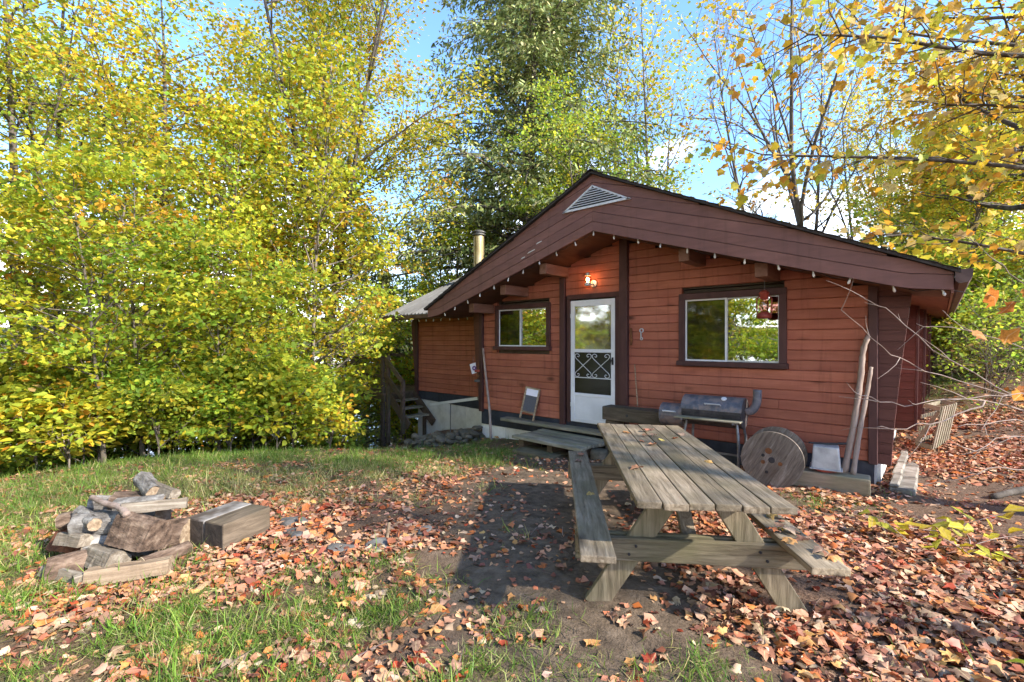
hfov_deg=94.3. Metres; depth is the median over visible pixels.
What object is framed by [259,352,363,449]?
bush
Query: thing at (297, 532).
pit stone
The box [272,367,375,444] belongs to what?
bush
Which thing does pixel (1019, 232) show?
maple sapling
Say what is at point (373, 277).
hemlock tree
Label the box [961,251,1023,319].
bush
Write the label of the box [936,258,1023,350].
bush
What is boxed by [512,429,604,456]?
door step
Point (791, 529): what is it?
fallen leaf
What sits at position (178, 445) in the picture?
bush
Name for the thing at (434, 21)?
sky
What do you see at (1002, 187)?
maple sapling
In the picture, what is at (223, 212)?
maple sapling
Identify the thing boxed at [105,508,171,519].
firewood log
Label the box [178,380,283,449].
bush
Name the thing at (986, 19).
maple tree
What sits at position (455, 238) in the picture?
beech tree
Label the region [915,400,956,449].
slatted crate
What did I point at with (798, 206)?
bare tree
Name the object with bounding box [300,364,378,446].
bush
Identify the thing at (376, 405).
bush
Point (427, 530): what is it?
pit stone
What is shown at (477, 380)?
tool hook
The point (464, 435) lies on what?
stone edging
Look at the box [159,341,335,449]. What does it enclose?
bush
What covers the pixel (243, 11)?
thin tree
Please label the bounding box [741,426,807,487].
cable spool
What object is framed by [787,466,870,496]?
landscape timber
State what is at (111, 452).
bush
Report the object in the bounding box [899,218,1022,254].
bush
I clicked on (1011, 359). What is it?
bush
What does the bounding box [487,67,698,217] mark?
beech tree
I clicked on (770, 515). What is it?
fallen leaf
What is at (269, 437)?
bush
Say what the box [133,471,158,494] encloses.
firewood log
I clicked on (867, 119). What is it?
thin tree
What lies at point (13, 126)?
maple tree
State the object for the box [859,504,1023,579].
yellow leaved plant
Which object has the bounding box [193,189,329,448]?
hemlock tree
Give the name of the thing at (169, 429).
bush
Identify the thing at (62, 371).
bush
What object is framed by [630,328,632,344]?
hanging strap
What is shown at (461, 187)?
maple tree
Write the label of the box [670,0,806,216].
bare tree
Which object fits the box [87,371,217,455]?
bush
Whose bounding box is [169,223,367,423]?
maple sapling
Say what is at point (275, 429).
bush
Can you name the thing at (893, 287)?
string light
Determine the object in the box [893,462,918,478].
footing slab
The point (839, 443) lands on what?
poker
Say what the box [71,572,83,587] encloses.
firewood log
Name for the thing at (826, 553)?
fallen leaf
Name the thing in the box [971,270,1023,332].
brushy shrub
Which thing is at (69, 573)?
firewood log
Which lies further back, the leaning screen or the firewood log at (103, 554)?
the leaning screen
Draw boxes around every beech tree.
[395,169,487,353]
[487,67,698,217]
[744,199,777,219]
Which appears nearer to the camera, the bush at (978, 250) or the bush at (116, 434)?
the bush at (116, 434)
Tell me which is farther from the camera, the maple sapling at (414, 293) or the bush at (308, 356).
the maple sapling at (414, 293)
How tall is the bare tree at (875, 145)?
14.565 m
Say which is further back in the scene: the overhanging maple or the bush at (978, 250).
the bush at (978, 250)
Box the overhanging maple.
[684,0,1023,296]
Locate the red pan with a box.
[814,469,835,472]
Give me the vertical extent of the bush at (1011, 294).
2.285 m
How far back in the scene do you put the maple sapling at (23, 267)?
8.54 m
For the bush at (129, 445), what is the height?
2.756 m
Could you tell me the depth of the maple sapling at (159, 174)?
7.57 m
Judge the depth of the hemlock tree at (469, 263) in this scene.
20.61 m
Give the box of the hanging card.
[470,363,475,373]
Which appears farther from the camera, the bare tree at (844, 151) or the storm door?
the bare tree at (844, 151)
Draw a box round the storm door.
[570,297,614,423]
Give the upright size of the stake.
0.162 m
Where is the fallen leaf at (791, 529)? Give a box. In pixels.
[781,526,795,534]
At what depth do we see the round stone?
6.82 m
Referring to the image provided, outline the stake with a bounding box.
[386,522,390,537]
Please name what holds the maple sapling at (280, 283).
on the ground at (618, 639)
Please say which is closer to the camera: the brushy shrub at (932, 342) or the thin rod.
the thin rod
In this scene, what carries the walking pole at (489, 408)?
on the ground at (618, 639)
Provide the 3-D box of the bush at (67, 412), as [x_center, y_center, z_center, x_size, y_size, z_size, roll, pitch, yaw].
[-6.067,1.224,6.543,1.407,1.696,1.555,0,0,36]
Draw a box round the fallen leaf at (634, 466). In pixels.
[630,464,642,469]
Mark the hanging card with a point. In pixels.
(473, 367)
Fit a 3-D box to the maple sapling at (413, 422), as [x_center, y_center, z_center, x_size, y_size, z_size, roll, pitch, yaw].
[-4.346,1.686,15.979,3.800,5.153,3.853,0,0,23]
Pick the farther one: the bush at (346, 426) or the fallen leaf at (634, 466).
the bush at (346, 426)
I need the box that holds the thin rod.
[634,364,637,405]
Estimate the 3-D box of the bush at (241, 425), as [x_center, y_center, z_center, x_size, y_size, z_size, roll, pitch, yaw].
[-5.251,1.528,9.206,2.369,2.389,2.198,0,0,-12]
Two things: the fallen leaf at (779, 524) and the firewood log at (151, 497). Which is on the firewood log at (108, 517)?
the firewood log at (151, 497)
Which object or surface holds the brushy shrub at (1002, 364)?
on the ground at (618, 639)
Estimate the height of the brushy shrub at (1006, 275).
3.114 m
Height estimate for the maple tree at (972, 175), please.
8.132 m
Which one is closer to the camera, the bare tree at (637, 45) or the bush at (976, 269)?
the bush at (976, 269)
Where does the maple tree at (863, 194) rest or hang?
on the ground at (618, 639)
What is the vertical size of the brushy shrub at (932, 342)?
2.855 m
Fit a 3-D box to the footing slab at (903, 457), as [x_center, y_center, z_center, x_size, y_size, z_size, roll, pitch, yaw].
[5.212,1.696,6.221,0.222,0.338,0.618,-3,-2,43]
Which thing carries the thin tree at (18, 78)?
on the ground at (618, 639)
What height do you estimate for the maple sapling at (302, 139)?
11.651 m
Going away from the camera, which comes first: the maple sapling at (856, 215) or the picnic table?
the picnic table
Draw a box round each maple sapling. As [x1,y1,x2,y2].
[0,61,246,442]
[0,80,229,460]
[0,133,227,462]
[0,134,280,456]
[0,197,122,415]
[0,230,82,465]
[115,88,318,450]
[126,221,309,451]
[140,40,385,441]
[156,223,351,449]
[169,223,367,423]
[183,23,418,439]
[261,148,410,429]
[336,317,417,443]
[360,283,440,437]
[835,195,984,345]
[862,121,1023,288]
[891,40,1023,359]
[910,120,1023,254]
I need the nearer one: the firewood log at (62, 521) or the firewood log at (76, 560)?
the firewood log at (76, 560)
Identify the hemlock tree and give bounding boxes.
[0,251,115,465]
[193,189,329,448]
[301,205,415,448]
[330,0,679,360]
[352,272,417,449]
[459,218,491,275]
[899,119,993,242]
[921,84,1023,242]
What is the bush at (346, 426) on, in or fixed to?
on the ground at (618, 639)
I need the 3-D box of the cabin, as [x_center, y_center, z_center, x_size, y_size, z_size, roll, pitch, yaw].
[2.833,-0.140,11.406,11.510,6.200,9.160,0,0,42]
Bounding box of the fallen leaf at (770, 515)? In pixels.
[766,513,777,519]
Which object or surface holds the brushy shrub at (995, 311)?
on the ground at (618, 639)
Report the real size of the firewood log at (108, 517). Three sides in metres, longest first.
0.419 x 0.203 x 0.196 m
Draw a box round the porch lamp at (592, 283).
[585,272,596,286]
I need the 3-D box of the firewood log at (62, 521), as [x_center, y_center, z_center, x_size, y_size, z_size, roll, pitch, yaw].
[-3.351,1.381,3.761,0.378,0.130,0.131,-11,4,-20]
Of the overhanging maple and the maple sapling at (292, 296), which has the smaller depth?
the overhanging maple
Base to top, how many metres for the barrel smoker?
1.076 m
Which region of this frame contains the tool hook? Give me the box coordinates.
[474,361,479,381]
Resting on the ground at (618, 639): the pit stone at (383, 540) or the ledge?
the pit stone at (383, 540)
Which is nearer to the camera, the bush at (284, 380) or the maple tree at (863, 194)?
the bush at (284, 380)
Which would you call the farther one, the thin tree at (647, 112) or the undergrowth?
the thin tree at (647, 112)
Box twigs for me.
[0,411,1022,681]
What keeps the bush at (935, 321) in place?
on the ground at (618, 639)
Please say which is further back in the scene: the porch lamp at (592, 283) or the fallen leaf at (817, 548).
the porch lamp at (592, 283)
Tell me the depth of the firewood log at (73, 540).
3.47 m
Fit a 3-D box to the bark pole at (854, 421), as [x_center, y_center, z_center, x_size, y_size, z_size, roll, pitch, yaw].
[3.824,0.700,5.289,0.363,1.536,0.078,0,0,-10]
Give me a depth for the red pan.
5.23 m
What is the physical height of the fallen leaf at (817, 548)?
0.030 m
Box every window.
[493,302,551,350]
[676,287,788,368]
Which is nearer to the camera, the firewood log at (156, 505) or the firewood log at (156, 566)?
the firewood log at (156, 566)
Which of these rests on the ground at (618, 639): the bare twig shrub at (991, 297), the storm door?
the bare twig shrub at (991, 297)
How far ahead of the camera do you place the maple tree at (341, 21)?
12.37 m
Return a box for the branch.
[89,495,130,517]
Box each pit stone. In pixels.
[282,514,309,527]
[285,525,309,537]
[326,543,354,553]
[365,536,390,549]
[417,525,432,533]
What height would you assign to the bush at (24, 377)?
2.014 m
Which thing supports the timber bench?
on the ground at (618, 639)
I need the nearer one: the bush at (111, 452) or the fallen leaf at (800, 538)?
the fallen leaf at (800, 538)
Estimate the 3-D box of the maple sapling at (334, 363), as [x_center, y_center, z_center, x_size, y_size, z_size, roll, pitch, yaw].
[-4.665,-0.752,13.596,4.750,9.224,4.395,0,0,31]
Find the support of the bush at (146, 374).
on the ground at (618, 639)
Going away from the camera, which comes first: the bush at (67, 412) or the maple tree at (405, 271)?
the bush at (67, 412)
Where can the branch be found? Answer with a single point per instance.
(125, 512)
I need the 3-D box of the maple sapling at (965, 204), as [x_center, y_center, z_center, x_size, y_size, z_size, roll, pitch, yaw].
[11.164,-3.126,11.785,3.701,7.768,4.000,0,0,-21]
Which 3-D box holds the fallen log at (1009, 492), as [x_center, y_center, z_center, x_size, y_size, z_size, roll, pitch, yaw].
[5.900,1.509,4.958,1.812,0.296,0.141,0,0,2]
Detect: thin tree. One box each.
[0,0,207,454]
[184,3,381,441]
[584,0,722,197]
[815,37,929,248]
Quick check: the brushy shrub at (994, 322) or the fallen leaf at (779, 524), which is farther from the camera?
the brushy shrub at (994, 322)
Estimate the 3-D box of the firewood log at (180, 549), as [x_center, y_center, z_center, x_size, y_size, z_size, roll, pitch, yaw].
[-2.551,1.583,3.501,0.104,0.113,0.349,0,-3,20]
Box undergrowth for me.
[0,415,368,477]
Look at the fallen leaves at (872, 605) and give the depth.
3.30 m
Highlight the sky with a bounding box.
[0,0,1023,326]
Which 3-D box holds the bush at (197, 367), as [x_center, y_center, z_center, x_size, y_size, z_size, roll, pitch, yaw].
[-5.684,1.378,9.131,2.485,2.700,2.678,0,0,20]
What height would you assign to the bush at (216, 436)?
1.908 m
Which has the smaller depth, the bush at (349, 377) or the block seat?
the block seat
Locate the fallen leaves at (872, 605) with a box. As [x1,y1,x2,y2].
[0,393,1023,681]
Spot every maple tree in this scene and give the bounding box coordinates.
[0,0,201,459]
[0,1,294,452]
[4,0,346,452]
[116,0,505,445]
[352,248,438,353]
[372,172,520,291]
[820,139,969,253]
[824,0,1023,368]
[831,116,1001,244]
[855,29,1022,251]
[862,45,1023,262]
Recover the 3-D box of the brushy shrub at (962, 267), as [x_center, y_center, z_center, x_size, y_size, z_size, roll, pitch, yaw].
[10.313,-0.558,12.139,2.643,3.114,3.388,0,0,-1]
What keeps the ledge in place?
attached to the cabin
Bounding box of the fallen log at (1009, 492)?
[989,486,1023,498]
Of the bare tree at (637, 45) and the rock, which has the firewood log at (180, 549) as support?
the rock
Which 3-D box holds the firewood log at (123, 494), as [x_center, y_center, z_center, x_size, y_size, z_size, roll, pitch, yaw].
[-2.972,1.300,3.837,0.419,0.204,0.202,0,0,-12]
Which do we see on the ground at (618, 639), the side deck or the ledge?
the side deck
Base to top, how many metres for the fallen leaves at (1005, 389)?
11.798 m
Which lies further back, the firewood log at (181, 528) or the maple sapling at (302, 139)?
the maple sapling at (302, 139)
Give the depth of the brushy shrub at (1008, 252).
12.02 m
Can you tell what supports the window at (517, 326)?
in the cabin
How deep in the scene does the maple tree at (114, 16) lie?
10.86 m
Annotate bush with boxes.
[0,353,115,462]
[0,363,149,469]
[0,368,134,468]
[0,369,103,468]
[0,371,66,464]
[3,348,180,462]
[14,439,97,464]
[70,360,218,455]
[84,419,184,457]
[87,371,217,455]
[88,357,172,462]
[111,369,224,453]
[126,351,216,453]
[129,429,197,456]
[143,343,268,452]
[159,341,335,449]
[171,366,273,451]
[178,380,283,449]
[198,365,325,448]
[204,366,282,449]
[215,352,339,450]
[227,358,338,449]
[235,371,333,448]
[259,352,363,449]
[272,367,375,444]
[291,383,368,448]
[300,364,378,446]
[343,345,416,441]
[356,362,417,441]
[372,357,417,432]
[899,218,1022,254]
[916,224,1022,279]
[928,302,1023,380]
[931,284,1023,367]
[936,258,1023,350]
[938,290,1005,367]
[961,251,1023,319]
[961,282,1023,363]
[981,263,1023,326]
[995,336,1023,370]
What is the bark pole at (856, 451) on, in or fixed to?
on the landscape timber
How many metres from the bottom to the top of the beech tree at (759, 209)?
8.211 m
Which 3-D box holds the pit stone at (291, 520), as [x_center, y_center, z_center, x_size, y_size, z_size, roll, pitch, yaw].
[-1.942,1.640,4.276,0.241,0.117,0.210,0,0,-32]
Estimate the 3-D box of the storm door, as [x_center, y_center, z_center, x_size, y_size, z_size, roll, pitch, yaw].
[1.340,0.320,7.822,0.864,2.080,0.192,0,0,42]
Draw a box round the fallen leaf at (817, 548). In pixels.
[812,546,825,552]
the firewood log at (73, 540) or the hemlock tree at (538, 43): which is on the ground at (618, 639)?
the hemlock tree at (538, 43)
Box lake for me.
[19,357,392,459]
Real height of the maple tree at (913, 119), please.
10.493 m
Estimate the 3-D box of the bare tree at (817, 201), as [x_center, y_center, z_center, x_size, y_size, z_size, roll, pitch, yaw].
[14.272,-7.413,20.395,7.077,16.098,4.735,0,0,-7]
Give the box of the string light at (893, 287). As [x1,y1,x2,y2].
[444,231,967,315]
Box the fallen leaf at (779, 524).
[774,522,785,526]
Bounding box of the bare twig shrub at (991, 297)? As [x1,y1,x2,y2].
[826,239,1023,484]
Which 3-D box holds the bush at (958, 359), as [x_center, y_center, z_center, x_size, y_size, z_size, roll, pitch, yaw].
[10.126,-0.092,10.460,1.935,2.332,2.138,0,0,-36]
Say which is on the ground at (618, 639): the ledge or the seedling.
the seedling
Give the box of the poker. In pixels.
[808,442,846,444]
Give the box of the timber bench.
[602,405,664,452]
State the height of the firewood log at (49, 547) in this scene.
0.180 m
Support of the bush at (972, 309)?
on the ground at (618, 639)
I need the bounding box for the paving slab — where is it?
[512,445,567,458]
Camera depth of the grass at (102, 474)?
3.03 m
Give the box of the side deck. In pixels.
[334,353,435,448]
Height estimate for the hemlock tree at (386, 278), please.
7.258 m
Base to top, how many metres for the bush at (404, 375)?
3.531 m
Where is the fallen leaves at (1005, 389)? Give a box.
[380,349,1019,449]
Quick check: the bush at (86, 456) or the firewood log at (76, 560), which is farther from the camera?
the bush at (86, 456)
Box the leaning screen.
[519,386,540,420]
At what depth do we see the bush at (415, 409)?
15.54 m
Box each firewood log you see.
[37,565,83,581]
[45,529,81,553]
[45,550,87,584]
[51,532,93,547]
[55,510,95,530]
[68,509,140,534]
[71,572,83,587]
[72,506,101,530]
[81,534,153,558]
[82,555,175,585]
[84,542,129,567]
[86,495,111,510]
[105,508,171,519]
[107,490,175,510]
[112,494,171,509]
[122,497,186,512]
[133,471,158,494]
[137,540,192,559]
[154,480,180,498]
[169,518,189,546]
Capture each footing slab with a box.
[889,472,917,495]
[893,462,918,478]
[897,453,919,466]
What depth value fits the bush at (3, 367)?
7.16 m
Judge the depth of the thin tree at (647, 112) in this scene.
19.00 m
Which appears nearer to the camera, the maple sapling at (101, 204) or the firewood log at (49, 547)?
the firewood log at (49, 547)
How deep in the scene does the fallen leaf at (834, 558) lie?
2.54 m
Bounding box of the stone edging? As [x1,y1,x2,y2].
[404,426,484,448]
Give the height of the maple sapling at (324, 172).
10.195 m
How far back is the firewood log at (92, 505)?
3.72 m
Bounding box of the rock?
[104,512,175,552]
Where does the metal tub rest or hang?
on the red pan
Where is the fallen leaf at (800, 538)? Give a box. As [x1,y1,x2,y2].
[795,534,809,540]
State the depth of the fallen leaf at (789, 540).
2.74 m
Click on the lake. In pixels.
(151, 452)
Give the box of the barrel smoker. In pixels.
[659,389,761,467]
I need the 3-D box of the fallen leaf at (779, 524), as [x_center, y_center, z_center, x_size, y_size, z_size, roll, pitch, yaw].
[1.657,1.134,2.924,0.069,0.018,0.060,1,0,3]
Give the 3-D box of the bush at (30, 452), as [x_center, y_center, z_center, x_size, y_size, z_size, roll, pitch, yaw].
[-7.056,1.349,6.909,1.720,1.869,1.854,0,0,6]
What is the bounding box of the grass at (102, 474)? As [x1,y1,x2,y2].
[0,348,1021,681]
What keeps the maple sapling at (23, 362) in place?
on the ground at (618, 639)
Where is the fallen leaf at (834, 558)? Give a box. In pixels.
[827,555,843,563]
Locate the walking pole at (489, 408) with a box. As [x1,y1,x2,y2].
[482,348,491,439]
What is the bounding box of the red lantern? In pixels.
[756,280,772,318]
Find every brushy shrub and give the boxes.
[926,311,1023,411]
[928,273,983,355]
[929,251,979,362]
[929,290,1023,392]
[931,274,1023,380]
[955,248,1023,296]
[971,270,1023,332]
[976,293,1023,385]
[984,231,1023,275]
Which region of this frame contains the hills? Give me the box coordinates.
[0,304,412,358]
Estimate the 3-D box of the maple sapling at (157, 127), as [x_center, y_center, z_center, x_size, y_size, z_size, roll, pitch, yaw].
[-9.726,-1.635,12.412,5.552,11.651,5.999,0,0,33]
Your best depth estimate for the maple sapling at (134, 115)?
9.57 m
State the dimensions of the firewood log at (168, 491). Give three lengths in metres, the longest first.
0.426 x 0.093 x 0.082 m
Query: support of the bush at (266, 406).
on the ground at (618, 639)
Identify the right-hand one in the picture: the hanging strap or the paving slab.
the hanging strap
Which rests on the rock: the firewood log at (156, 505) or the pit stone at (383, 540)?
the firewood log at (156, 505)
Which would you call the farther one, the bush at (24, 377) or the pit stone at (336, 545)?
the bush at (24, 377)
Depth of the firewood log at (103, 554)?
3.34 m
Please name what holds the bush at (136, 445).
on the ground at (618, 639)
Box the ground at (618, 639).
[0,347,1023,681]
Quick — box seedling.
[1005,658,1023,663]
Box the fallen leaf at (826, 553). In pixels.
[822,551,835,556]
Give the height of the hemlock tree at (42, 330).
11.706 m
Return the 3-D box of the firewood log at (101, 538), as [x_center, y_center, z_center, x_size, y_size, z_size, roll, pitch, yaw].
[-2.951,1.546,3.620,0.457,0.226,0.239,0,0,-18]
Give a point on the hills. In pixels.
(316, 352)
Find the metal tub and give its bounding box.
[809,444,842,472]
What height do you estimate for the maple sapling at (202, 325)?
4.741 m
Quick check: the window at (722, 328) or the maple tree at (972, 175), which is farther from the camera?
the maple tree at (972, 175)
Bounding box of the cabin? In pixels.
[380,168,973,483]
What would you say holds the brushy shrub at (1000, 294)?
on the ground at (618, 639)
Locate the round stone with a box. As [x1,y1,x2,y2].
[590,448,607,459]
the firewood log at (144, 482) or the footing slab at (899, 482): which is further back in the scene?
the footing slab at (899, 482)
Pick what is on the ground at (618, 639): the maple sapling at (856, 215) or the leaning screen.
the maple sapling at (856, 215)
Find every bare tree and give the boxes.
[498,0,675,175]
[641,0,895,225]
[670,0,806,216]
[765,1,923,231]
[786,42,918,247]
[788,49,900,241]
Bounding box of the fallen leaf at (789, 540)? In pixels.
[781,537,797,544]
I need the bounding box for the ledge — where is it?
[500,416,601,435]
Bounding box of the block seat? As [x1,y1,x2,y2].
[186,501,269,550]
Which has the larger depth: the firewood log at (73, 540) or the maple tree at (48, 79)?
the maple tree at (48, 79)
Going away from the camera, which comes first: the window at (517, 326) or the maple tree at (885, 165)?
the window at (517, 326)
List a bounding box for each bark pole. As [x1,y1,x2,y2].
[841,335,870,472]
[850,367,872,474]
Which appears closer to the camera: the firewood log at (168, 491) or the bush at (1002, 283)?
the firewood log at (168, 491)
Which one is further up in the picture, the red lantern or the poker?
the red lantern
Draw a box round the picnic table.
[568,423,850,610]

